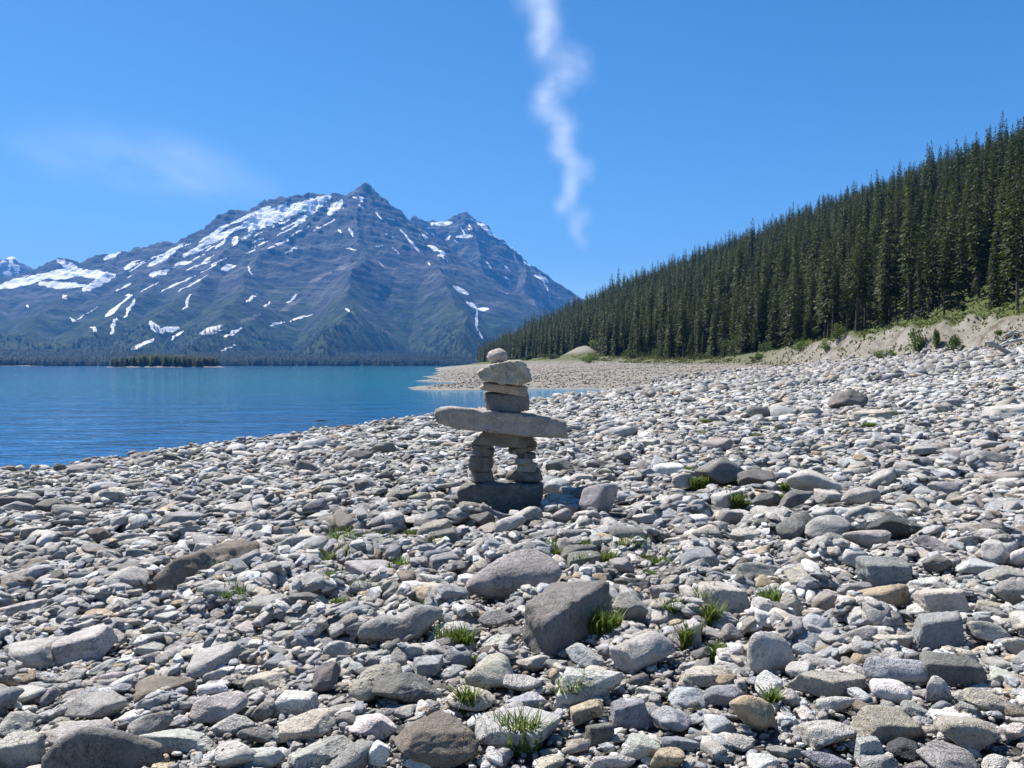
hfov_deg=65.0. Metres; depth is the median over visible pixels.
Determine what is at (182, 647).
beach stone
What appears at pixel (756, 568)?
boulder
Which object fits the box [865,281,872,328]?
conifer tree
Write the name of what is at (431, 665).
beach stone
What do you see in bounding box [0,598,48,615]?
beach stone
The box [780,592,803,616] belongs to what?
beach stone
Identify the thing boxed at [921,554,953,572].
beach stone
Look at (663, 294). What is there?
conifer tree
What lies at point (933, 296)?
conifer tree
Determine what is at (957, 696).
beach stone
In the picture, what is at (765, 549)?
beach stone
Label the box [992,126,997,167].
conifer tree
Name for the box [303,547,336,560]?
grass tuft
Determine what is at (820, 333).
conifer tree
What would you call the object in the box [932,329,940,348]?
sapling
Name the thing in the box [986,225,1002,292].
conifer tree
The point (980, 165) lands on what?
conifer tree
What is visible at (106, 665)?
beach stone
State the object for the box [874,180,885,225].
conifer tree
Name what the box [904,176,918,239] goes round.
conifer tree
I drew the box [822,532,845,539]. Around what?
beach stone
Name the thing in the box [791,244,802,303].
conifer tree
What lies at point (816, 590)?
beach stone
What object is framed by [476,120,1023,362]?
forest
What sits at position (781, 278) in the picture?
conifer tree
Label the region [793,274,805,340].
conifer tree
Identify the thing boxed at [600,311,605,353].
conifer tree
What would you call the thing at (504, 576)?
boulder
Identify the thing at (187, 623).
beach stone
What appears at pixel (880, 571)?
beach stone
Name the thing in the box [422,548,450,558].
beach stone
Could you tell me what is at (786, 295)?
conifer tree
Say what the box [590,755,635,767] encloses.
beach stone
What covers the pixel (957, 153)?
conifer tree
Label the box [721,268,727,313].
conifer tree
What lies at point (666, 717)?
beach stone
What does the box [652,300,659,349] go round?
conifer tree
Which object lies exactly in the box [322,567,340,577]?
grass tuft
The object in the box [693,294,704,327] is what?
conifer tree
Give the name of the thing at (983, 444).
beach stone
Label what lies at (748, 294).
conifer tree
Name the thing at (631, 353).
bush
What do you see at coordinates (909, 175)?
conifer tree
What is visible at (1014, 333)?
driftwood log
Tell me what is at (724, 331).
conifer tree
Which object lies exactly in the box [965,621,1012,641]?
beach stone
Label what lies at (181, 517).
beach stone
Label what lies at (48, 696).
beach stone
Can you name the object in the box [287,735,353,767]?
boulder
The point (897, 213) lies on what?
conifer tree
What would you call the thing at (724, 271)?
conifer tree
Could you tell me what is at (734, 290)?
conifer tree
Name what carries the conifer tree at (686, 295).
on the ground at (950, 329)
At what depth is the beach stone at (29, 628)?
4.36 m
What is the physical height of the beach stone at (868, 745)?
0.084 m
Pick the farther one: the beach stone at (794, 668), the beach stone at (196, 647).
the beach stone at (196, 647)
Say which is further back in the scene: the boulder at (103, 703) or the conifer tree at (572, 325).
the conifer tree at (572, 325)
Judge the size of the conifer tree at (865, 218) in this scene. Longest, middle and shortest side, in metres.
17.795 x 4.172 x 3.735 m
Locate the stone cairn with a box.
[434,348,567,509]
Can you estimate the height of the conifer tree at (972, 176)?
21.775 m
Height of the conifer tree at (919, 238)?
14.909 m
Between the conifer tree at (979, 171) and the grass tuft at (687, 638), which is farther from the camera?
the conifer tree at (979, 171)
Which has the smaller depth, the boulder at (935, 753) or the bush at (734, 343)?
the boulder at (935, 753)
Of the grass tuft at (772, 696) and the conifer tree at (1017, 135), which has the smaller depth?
the grass tuft at (772, 696)
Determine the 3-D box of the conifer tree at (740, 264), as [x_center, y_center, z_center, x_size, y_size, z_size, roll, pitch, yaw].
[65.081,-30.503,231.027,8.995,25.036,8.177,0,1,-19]
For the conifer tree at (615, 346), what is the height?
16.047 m
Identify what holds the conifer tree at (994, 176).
on the ground at (950, 329)
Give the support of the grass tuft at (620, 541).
on the ground at (950, 329)
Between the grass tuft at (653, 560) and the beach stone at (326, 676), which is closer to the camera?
the beach stone at (326, 676)
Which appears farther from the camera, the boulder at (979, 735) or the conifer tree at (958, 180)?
the conifer tree at (958, 180)
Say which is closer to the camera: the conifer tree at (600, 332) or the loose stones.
the loose stones
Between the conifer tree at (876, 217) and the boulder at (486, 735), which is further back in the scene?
the conifer tree at (876, 217)
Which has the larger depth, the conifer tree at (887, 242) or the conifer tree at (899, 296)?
the conifer tree at (887, 242)
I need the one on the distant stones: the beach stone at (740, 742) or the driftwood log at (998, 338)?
the driftwood log at (998, 338)
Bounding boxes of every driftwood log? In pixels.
[928,369,1015,375]
[949,360,984,363]
[986,340,1023,354]
[992,334,1023,349]
[994,335,1010,348]
[1002,328,1018,338]
[1007,330,1023,335]
[1017,347,1023,354]
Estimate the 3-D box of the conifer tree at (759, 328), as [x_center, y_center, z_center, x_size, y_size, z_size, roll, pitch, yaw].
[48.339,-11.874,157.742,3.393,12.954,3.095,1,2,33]
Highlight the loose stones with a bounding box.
[0,411,1023,767]
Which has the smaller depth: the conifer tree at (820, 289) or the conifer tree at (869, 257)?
the conifer tree at (820, 289)
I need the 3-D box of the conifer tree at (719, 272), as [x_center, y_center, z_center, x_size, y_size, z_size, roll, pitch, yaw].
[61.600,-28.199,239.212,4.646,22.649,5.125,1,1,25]
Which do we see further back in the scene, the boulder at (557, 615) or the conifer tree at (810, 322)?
the conifer tree at (810, 322)
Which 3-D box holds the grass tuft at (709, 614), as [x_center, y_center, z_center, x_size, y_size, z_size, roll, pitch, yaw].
[0.922,1.076,3.767,0.243,0.126,0.178,0,1,0]
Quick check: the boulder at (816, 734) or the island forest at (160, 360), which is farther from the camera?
the island forest at (160, 360)
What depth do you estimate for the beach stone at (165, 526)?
7.46 m
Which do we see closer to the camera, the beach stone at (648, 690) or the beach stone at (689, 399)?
the beach stone at (648, 690)
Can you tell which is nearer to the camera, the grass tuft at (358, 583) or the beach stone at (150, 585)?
the grass tuft at (358, 583)
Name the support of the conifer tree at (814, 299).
on the ground at (950, 329)
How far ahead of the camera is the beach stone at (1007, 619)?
3.47 m
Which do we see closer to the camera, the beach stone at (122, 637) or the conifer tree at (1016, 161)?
the beach stone at (122, 637)
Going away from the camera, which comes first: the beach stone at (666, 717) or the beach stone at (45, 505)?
the beach stone at (666, 717)
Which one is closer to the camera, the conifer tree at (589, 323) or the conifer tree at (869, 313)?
the conifer tree at (869, 313)
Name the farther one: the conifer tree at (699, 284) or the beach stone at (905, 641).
the conifer tree at (699, 284)
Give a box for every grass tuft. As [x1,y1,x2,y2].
[201,577,250,606]
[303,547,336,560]
[314,523,362,540]
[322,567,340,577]
[327,595,347,604]
[335,541,358,556]
[348,526,397,536]
[348,576,376,594]
[386,553,411,573]
[393,598,442,611]
[402,529,417,535]
[429,621,482,645]
[443,674,487,714]
[472,654,478,665]
[478,706,513,731]
[492,702,559,756]
[544,666,597,705]
[545,539,557,547]
[551,545,563,554]
[571,551,588,559]
[575,537,601,549]
[585,602,627,638]
[596,548,621,562]
[608,532,650,549]
[636,550,650,557]
[641,569,656,574]
[647,555,672,565]
[654,593,694,614]
[670,617,698,649]
[683,474,711,488]
[683,618,705,636]
[684,598,732,628]
[686,580,727,601]
[697,418,710,422]
[703,641,726,660]
[718,488,750,509]
[743,500,751,505]
[752,581,794,601]
[753,679,790,702]
[777,482,790,491]
[862,422,877,427]
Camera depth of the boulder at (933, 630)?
3.32 m
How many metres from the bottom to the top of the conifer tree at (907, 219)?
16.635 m
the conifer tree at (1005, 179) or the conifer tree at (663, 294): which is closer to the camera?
the conifer tree at (1005, 179)
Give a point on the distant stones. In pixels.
(827, 371)
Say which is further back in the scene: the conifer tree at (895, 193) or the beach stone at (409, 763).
the conifer tree at (895, 193)
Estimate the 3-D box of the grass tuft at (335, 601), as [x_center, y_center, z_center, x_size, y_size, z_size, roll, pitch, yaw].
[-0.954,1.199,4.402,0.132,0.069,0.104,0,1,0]
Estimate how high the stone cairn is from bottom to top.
1.649 m
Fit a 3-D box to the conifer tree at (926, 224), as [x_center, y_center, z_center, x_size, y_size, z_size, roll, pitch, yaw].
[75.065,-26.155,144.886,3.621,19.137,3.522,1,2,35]
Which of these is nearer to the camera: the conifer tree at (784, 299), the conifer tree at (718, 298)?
the conifer tree at (784, 299)
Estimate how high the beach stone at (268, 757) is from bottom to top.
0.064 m
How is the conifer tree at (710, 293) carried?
on the ground at (950, 329)
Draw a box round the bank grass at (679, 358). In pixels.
[538,276,1023,365]
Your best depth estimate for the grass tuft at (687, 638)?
3.47 m
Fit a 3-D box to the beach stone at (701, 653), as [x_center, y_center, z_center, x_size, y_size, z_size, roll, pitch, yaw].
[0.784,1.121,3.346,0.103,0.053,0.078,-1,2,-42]
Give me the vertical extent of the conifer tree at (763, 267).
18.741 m
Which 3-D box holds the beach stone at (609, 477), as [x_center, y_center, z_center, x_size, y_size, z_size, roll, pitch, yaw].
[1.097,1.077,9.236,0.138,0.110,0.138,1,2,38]
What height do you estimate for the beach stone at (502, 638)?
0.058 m
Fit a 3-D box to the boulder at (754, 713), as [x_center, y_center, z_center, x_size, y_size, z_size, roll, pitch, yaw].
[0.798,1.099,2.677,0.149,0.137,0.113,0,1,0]
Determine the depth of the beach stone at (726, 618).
3.73 m
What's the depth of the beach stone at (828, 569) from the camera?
4.51 m
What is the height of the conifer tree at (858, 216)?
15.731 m
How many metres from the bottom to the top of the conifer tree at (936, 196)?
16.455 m
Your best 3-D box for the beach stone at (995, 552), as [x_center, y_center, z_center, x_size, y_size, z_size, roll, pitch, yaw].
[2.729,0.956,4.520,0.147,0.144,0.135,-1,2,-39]
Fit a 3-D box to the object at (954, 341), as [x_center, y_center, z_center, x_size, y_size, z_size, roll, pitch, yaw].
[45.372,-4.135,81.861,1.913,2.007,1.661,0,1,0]
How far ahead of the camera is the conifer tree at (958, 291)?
105.92 m
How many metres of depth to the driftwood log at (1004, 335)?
71.84 m
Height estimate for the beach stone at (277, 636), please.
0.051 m
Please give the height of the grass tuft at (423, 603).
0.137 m
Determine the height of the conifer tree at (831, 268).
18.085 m
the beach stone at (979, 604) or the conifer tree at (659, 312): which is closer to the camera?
the beach stone at (979, 604)
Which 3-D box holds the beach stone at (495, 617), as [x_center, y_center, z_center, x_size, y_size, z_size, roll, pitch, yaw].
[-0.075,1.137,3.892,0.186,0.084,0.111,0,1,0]
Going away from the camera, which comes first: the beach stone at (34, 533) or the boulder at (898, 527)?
the boulder at (898, 527)
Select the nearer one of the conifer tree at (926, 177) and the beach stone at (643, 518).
the beach stone at (643, 518)
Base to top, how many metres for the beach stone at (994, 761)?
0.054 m
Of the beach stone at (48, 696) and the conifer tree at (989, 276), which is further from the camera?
the conifer tree at (989, 276)
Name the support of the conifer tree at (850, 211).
on the ground at (950, 329)
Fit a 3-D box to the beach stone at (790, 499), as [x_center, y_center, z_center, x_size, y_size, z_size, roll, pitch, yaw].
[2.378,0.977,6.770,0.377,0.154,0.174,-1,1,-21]
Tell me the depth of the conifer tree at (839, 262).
167.34 m
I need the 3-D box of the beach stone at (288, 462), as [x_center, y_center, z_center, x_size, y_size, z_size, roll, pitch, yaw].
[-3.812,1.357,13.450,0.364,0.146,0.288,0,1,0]
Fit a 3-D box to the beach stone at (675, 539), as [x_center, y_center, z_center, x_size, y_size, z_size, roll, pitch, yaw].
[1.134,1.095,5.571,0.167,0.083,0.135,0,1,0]
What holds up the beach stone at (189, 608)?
on the ground at (950, 329)
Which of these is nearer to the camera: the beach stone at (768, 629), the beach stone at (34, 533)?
the beach stone at (768, 629)
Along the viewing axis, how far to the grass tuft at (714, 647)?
3.33 m
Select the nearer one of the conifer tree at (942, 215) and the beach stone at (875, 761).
the beach stone at (875, 761)
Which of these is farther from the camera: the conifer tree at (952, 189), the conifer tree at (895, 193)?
the conifer tree at (895, 193)
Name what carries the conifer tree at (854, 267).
on the ground at (950, 329)
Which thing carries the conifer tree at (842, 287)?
on the ground at (950, 329)
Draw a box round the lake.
[0,366,601,469]
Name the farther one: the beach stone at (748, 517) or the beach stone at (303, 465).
the beach stone at (303, 465)
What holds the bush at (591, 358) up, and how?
on the ground at (950, 329)
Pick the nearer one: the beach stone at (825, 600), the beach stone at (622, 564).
the beach stone at (825, 600)
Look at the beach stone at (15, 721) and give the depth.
3.04 m
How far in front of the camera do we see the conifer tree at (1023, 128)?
207.29 m
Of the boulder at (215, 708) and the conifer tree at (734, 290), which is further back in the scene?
the conifer tree at (734, 290)
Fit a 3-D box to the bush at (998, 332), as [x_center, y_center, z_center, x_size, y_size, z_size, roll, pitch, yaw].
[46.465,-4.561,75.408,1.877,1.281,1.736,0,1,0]
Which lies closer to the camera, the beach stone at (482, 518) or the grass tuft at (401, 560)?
the grass tuft at (401, 560)
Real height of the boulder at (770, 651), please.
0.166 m
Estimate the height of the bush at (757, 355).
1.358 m
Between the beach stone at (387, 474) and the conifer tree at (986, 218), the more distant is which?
the conifer tree at (986, 218)
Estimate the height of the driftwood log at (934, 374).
0.482 m
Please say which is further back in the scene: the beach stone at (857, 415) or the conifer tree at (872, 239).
the conifer tree at (872, 239)
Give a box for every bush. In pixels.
[521,355,533,360]
[539,354,559,358]
[579,356,601,362]
[588,339,599,350]
[622,349,646,357]
[648,343,678,358]
[687,352,713,359]
[712,330,759,354]
[749,353,763,359]
[758,341,776,351]
[793,340,810,351]
[817,340,829,350]
[830,322,845,338]
[873,348,896,357]
[994,329,1018,341]
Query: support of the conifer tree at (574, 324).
on the ground at (950, 329)
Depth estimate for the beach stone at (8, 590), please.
5.08 m
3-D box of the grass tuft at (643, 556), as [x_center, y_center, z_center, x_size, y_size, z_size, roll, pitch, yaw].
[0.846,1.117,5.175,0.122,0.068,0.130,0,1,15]
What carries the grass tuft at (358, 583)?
on the ground at (950, 329)
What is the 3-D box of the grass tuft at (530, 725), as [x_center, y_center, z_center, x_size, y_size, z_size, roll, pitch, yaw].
[0.033,1.136,2.618,0.255,0.135,0.183,0,1,0]
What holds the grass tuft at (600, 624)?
on the ground at (950, 329)
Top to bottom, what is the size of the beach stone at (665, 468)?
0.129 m
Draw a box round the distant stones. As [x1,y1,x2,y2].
[422,315,1023,404]
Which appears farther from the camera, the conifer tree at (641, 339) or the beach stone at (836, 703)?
the conifer tree at (641, 339)
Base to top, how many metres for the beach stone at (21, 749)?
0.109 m
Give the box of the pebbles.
[0,513,1023,767]
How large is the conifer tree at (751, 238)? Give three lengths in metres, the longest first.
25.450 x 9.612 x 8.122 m
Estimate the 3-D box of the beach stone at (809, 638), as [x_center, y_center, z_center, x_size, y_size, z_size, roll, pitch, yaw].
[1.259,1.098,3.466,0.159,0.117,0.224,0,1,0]
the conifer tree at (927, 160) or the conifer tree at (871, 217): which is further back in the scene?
the conifer tree at (927, 160)
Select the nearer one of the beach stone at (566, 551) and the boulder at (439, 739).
the boulder at (439, 739)
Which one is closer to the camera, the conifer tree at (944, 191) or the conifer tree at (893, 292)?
the conifer tree at (893, 292)
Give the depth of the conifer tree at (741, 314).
167.51 m
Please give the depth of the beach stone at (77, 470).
14.70 m
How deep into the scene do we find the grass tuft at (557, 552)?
5.32 m
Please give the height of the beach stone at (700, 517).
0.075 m
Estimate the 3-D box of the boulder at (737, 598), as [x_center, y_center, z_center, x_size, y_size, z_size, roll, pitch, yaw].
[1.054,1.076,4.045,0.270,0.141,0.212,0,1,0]
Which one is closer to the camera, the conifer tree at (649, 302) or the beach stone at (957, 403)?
the beach stone at (957, 403)
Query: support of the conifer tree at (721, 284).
on the ground at (950, 329)
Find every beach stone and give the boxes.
[0,497,36,506]
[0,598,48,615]
[0,634,30,652]
[0,711,38,736]
[0,730,45,767]
[1,501,33,511]
[1,576,35,591]
[3,545,17,555]
[4,585,24,601]
[7,685,47,708]
[19,526,42,538]
[19,559,49,568]
[21,625,33,632]
[28,530,69,543]
[33,498,66,511]
[33,686,60,706]
[51,504,90,516]
[56,668,86,682]
[58,560,70,567]
[66,467,87,474]
[71,540,89,546]
[83,609,113,615]
[85,528,110,542]
[86,548,123,557]
[88,659,115,674]
[93,671,125,679]
[104,566,150,585]
[111,628,127,648]
[124,482,144,489]
[125,548,151,557]
[127,711,173,735]
[133,641,164,654]
[146,569,161,591]
[153,611,179,623]
[155,657,190,675]
[157,511,206,525]
[159,522,180,531]
[163,645,189,654]
[171,709,186,716]
[174,686,187,694]
[176,607,198,612]
[181,618,202,627]
[191,643,210,652]
[193,543,216,551]
[196,682,227,695]
[202,669,227,681]
[212,714,254,736]
[214,740,255,767]
[215,475,242,484]
[221,501,254,513]
[231,520,268,538]
[234,620,257,634]
[236,726,274,743]
[243,671,285,690]
[246,747,285,767]
[253,700,275,721]
[270,630,291,641]
[273,460,292,466]
[275,601,308,627]
[279,520,295,525]
[284,591,328,603]
[295,459,318,471]
[306,512,327,519]
[312,661,340,691]
[319,478,342,488]
[322,640,356,657]
[324,606,374,635]
[340,450,373,459]
[348,581,371,593]
[349,713,398,739]
[351,529,371,532]
[368,740,390,767]
[369,511,380,518]
[372,442,397,453]
[374,470,394,480]
[383,593,398,603]
[400,634,416,641]
[403,556,428,566]
[404,758,432,767]
[405,582,445,606]
[408,492,431,499]
[413,655,443,675]
[416,518,452,534]
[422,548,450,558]
[426,527,460,543]
[427,500,455,511]
[429,551,460,570]
[432,621,478,638]
[443,599,479,624]
[446,685,495,710]
[469,511,494,525]
[477,609,515,627]
[479,634,512,652]
[494,515,525,532]
[503,674,541,691]
[505,691,549,707]
[515,655,549,668]
[529,528,557,537]
[534,754,565,767]
[541,498,549,506]
[543,478,570,493]
[545,458,573,470]
[550,508,571,522]
[560,544,600,562]
[565,738,589,754]
[566,643,604,667]
[567,550,601,567]
[569,473,594,481]
[570,699,603,725]
[584,722,613,746]
[586,459,609,467]
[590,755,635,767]
[601,473,614,481]
[609,557,634,573]
[610,698,651,729]
[612,590,647,621]
[613,578,650,590]
[620,733,660,759]
[628,672,650,686]
[632,513,656,523]
[635,686,667,696]
[638,438,659,446]
[646,606,690,625]
[648,583,674,598]
[650,705,691,731]
[650,747,684,767]
[652,462,684,474]
[658,566,676,578]
[661,736,699,750]
[664,536,684,543]
[667,687,707,710]
[670,473,692,487]
[670,618,701,648]
[680,547,718,566]
[683,396,696,402]
[689,514,710,522]
[690,646,710,659]
[700,437,733,449]
[704,685,742,706]
[711,490,744,507]
[713,611,738,627]
[714,521,728,530]
[716,553,725,562]
[717,509,743,524]
[719,623,743,641]
[726,733,754,751]
[730,527,760,541]
[737,469,774,485]
[738,622,775,632]
[741,514,752,520]
[746,753,779,767]
[749,545,769,553]
[750,603,771,626]
[752,492,780,506]
[755,670,782,699]
[756,574,772,587]
[765,745,802,758]
[774,574,788,581]
[779,490,813,508]
[779,688,801,707]
[780,581,835,595]
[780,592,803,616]
[784,573,838,587]
[785,660,814,676]
[786,469,841,491]
[787,552,812,563]
[791,624,820,648]
[792,643,815,654]
[801,750,851,767]
[802,612,830,627]
[811,590,836,610]
[813,489,841,503]
[816,696,854,712]
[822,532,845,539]
[825,566,845,575]
[837,582,872,595]
[840,625,876,641]
[841,487,880,504]
[842,530,891,549]
[842,551,868,568]
[843,664,865,674]
[852,409,898,421]
[854,736,883,766]
[855,556,912,586]
[860,754,898,767]
[872,634,913,648]
[886,737,920,760]
[893,462,920,470]
[900,700,928,716]
[903,760,933,767]
[906,577,943,587]
[906,603,924,614]
[911,443,939,453]
[913,535,951,552]
[913,588,969,612]
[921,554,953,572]
[925,675,951,702]
[927,481,962,494]
[928,702,979,718]
[934,400,961,407]
[951,450,963,457]
[951,690,966,702]
[955,558,999,574]
[958,526,983,542]
[960,687,1011,713]
[965,617,1010,631]
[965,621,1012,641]
[970,439,1003,448]
[974,600,1002,611]
[979,471,1023,483]
[980,539,1009,565]
[981,404,1023,418]
[981,754,1008,767]
[988,668,1018,684]
[993,580,1023,604]
[998,722,1023,740]
[1001,638,1023,654]
[1004,705,1023,717]
[1006,762,1023,767]
[1010,547,1023,566]
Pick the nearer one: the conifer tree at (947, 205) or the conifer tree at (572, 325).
the conifer tree at (947, 205)
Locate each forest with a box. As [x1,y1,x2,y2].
[0,321,495,365]
[110,353,219,365]
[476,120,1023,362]
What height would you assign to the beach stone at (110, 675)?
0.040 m
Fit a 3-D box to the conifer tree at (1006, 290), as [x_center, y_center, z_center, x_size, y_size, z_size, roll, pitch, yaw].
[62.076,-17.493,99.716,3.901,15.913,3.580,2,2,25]
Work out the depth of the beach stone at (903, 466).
8.26 m
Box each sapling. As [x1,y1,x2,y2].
[906,317,924,350]
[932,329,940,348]
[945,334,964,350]
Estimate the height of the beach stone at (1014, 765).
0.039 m
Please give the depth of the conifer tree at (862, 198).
247.70 m
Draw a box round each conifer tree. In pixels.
[568,313,576,350]
[572,313,578,347]
[576,306,581,346]
[586,303,593,346]
[589,308,593,347]
[596,309,605,352]
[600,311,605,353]
[602,314,611,355]
[610,310,623,355]
[618,292,624,332]
[618,306,628,355]
[633,292,639,326]
[633,297,639,336]
[634,315,640,356]
[636,316,643,351]
[640,300,654,352]
[645,284,652,323]
[645,292,649,323]
[645,312,654,355]
[647,277,657,312]
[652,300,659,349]
[653,302,662,339]
[655,296,666,341]
[656,316,664,355]
[660,277,667,321]
[663,291,675,358]
[664,307,674,352]
[665,267,671,308]
[675,288,688,356]
[675,292,687,356]
[683,280,689,313]
[692,311,702,354]
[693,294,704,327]
[694,267,700,306]
[694,323,701,355]
[695,293,707,347]
[700,282,717,348]
[701,257,705,287]
[702,280,706,325]
[705,278,713,320]
[707,309,720,356]
[707,314,715,353]
[712,264,717,307]
[714,254,722,306]
[715,265,723,314]
[716,288,722,326]
[716,289,729,356]
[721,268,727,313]
[722,260,727,289]
[723,294,733,339]
[725,235,747,316]
[727,288,737,353]
[728,250,734,284]
[728,259,746,311]
[729,283,742,344]
[730,268,739,313]
[732,276,742,312]
[732,299,743,351]
[733,306,743,353]
[735,303,750,353]
[737,266,746,306]
[737,302,755,353]
[740,275,753,315]
[744,242,750,275]
[744,263,755,303]
[745,218,757,263]
[745,265,753,304]
[745,272,754,324]
[746,287,755,349]
[749,264,768,340]
[749,294,765,351]
[750,280,761,346]
[751,312,759,352]
[759,245,768,284]
[760,249,772,312]
[760,274,769,334]
[762,237,775,287]
[766,288,784,349]
[771,247,781,308]
[772,254,780,302]
[773,232,789,298]
[774,251,785,308]
[775,320,783,349]
[776,269,786,321]
[776,270,799,347]
[778,228,784,248]
[778,288,787,346]
[781,275,790,321]
[782,257,801,346]
[790,231,799,270]
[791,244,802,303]
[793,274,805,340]
[793,283,803,343]
[795,216,801,245]
[798,233,806,273]
[798,233,813,301]
[799,207,804,233]
[799,228,807,292]
[801,216,811,258]
[802,254,811,308]
[803,308,814,338]
[806,259,817,339]
[807,217,825,296]
[808,256,818,306]
[808,265,818,339]
[809,258,830,340]
[814,213,824,250]
[814,240,839,337]
[815,244,825,295]
[816,234,842,338]
[821,208,829,249]
[821,235,839,330]
[824,226,830,256]
[827,258,841,337]
[830,197,837,236]
[835,193,847,248]
[835,213,845,260]
[836,245,845,300]
[837,232,845,273]
[839,245,850,328]
[839,253,846,328]
[839,254,854,332]
[840,200,851,238]
[841,233,848,270]
[841,243,860,320]
[843,241,860,320]
[844,225,851,258]
[845,212,857,249]
[845,224,854,267]
[847,198,852,227]
[847,216,870,331]
[851,206,857,240]
[852,195,858,239]
[852,244,863,320]
[854,205,861,231]
[854,221,877,326]
[856,238,870,327]
[858,184,867,215]
[860,186,870,233]
[861,201,870,264]
[863,226,873,307]
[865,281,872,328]
[867,174,873,205]
[868,199,881,254]
[868,201,874,232]
[868,216,881,281]
[870,177,883,225]
[870,195,881,235]
[871,214,894,309]
[872,189,905,321]
[873,171,879,198]
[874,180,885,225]
[874,208,883,256]
[874,266,893,326]
[882,208,891,281]
[885,172,896,213]
[885,179,894,220]
[886,211,900,263]
[890,221,904,318]
[891,190,901,237]
[892,172,898,212]
[894,196,904,238]
[895,181,921,320]
[898,170,917,242]
[899,183,916,244]
[900,199,915,280]
[901,174,907,203]
[901,193,917,256]
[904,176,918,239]
[906,163,912,195]
[909,240,930,319]
[911,165,920,208]
[911,216,927,292]
[912,195,922,252]
[917,187,935,256]
[918,169,928,217]
[919,161,928,204]
[919,227,935,314]
[920,143,932,188]
[921,191,933,241]
[924,219,946,309]
[925,140,939,207]
[929,202,941,292]
[930,186,942,236]
[932,203,948,293]
[933,186,942,214]
[934,206,958,309]
[934,230,950,313]
[935,190,946,252]
[935,218,943,295]
[936,220,948,299]
[940,144,948,176]
[940,160,947,202]
[940,173,949,215]
[942,189,953,229]
[944,201,968,309]
[945,179,965,290]
[946,186,957,264]
[949,198,969,289]
[952,148,960,191]
[953,139,961,167]
[954,147,961,201]
[960,173,974,236]
[960,186,969,222]
[961,210,976,296]
[962,135,968,163]
[962,146,978,222]
[963,160,990,298]
[964,197,975,289]
[967,154,982,211]
[970,140,981,192]
[973,132,978,153]
[975,145,989,186]
[975,173,997,284]
[976,191,991,270]
[978,158,991,204]
[979,145,988,203]
[979,190,993,263]
[980,150,998,260]
[982,237,1004,308]
[983,129,990,164]
[984,142,994,186]
[985,255,992,300]
[986,149,998,207]
[986,173,1015,280]
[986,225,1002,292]
[988,129,993,160]
[989,144,1008,230]
[990,198,1009,284]
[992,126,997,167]
[994,132,1004,184]
[995,153,1011,226]
[997,180,1023,299]
[998,111,1004,145]
[998,155,1023,310]
[1001,161,1016,240]
[1003,133,1018,194]
[1004,124,1021,174]
[1007,140,1023,190]
[1009,177,1023,235]
[1011,143,1023,216]
[1014,119,1023,157]
[1021,116,1023,158]
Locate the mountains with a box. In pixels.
[0,182,583,365]
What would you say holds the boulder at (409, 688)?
on the ground at (950, 329)
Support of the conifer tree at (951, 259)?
on the ground at (950, 329)
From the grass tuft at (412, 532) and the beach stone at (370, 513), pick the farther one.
the beach stone at (370, 513)
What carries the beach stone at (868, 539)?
on the ground at (950, 329)
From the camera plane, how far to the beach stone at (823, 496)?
6.88 m
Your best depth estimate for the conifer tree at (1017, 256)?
83.89 m
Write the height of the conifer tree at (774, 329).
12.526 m
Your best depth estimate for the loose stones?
5.34 m
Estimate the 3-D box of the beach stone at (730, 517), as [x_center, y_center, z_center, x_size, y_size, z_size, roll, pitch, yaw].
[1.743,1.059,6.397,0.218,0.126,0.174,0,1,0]
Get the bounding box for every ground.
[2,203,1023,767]
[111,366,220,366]
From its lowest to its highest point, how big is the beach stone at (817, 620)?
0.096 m
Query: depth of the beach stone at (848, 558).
4.61 m
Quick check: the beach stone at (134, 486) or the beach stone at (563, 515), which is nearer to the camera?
the beach stone at (563, 515)
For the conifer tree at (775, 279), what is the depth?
204.55 m
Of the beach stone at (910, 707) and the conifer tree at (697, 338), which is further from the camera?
the conifer tree at (697, 338)
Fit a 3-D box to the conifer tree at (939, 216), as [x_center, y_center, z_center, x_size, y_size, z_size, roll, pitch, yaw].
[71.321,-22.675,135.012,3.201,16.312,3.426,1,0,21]
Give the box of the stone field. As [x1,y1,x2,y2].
[0,363,1023,475]
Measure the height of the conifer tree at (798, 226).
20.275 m
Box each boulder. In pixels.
[8,636,65,670]
[41,726,162,767]
[46,719,115,745]
[51,625,117,667]
[64,690,127,717]
[133,674,196,703]
[139,728,213,752]
[153,539,259,590]
[186,641,243,678]
[190,691,247,723]
[244,593,286,612]
[274,690,320,716]
[277,708,336,742]
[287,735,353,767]
[326,741,373,767]
[344,560,392,575]
[348,663,401,701]
[357,605,442,642]
[371,672,441,704]
[392,710,479,767]
[464,653,513,687]
[466,549,561,601]
[475,706,560,755]
[522,580,613,657]
[552,667,622,707]
[579,483,617,512]
[609,630,675,673]
[677,665,732,686]
[694,457,744,483]
[697,581,750,613]
[729,695,774,731]
[731,562,779,579]
[747,631,793,674]
[776,510,812,539]
[784,670,866,697]
[793,720,856,748]
[804,515,850,538]
[827,389,867,408]
[849,705,923,743]
[858,584,908,607]
[862,656,928,683]
[865,515,922,539]
[869,678,912,704]
[908,610,964,650]
[916,739,978,767]
[919,650,987,688]
[933,714,999,751]
[978,565,1023,580]
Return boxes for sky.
[0,0,1023,365]
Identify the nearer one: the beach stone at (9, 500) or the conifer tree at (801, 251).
the beach stone at (9, 500)
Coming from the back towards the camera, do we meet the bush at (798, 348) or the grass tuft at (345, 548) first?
the bush at (798, 348)
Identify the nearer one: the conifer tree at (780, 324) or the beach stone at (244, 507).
the beach stone at (244, 507)
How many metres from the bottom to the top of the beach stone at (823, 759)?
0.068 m
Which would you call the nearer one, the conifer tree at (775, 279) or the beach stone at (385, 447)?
the beach stone at (385, 447)
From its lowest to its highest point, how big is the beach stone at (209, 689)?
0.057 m
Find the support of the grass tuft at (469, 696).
on the ground at (950, 329)

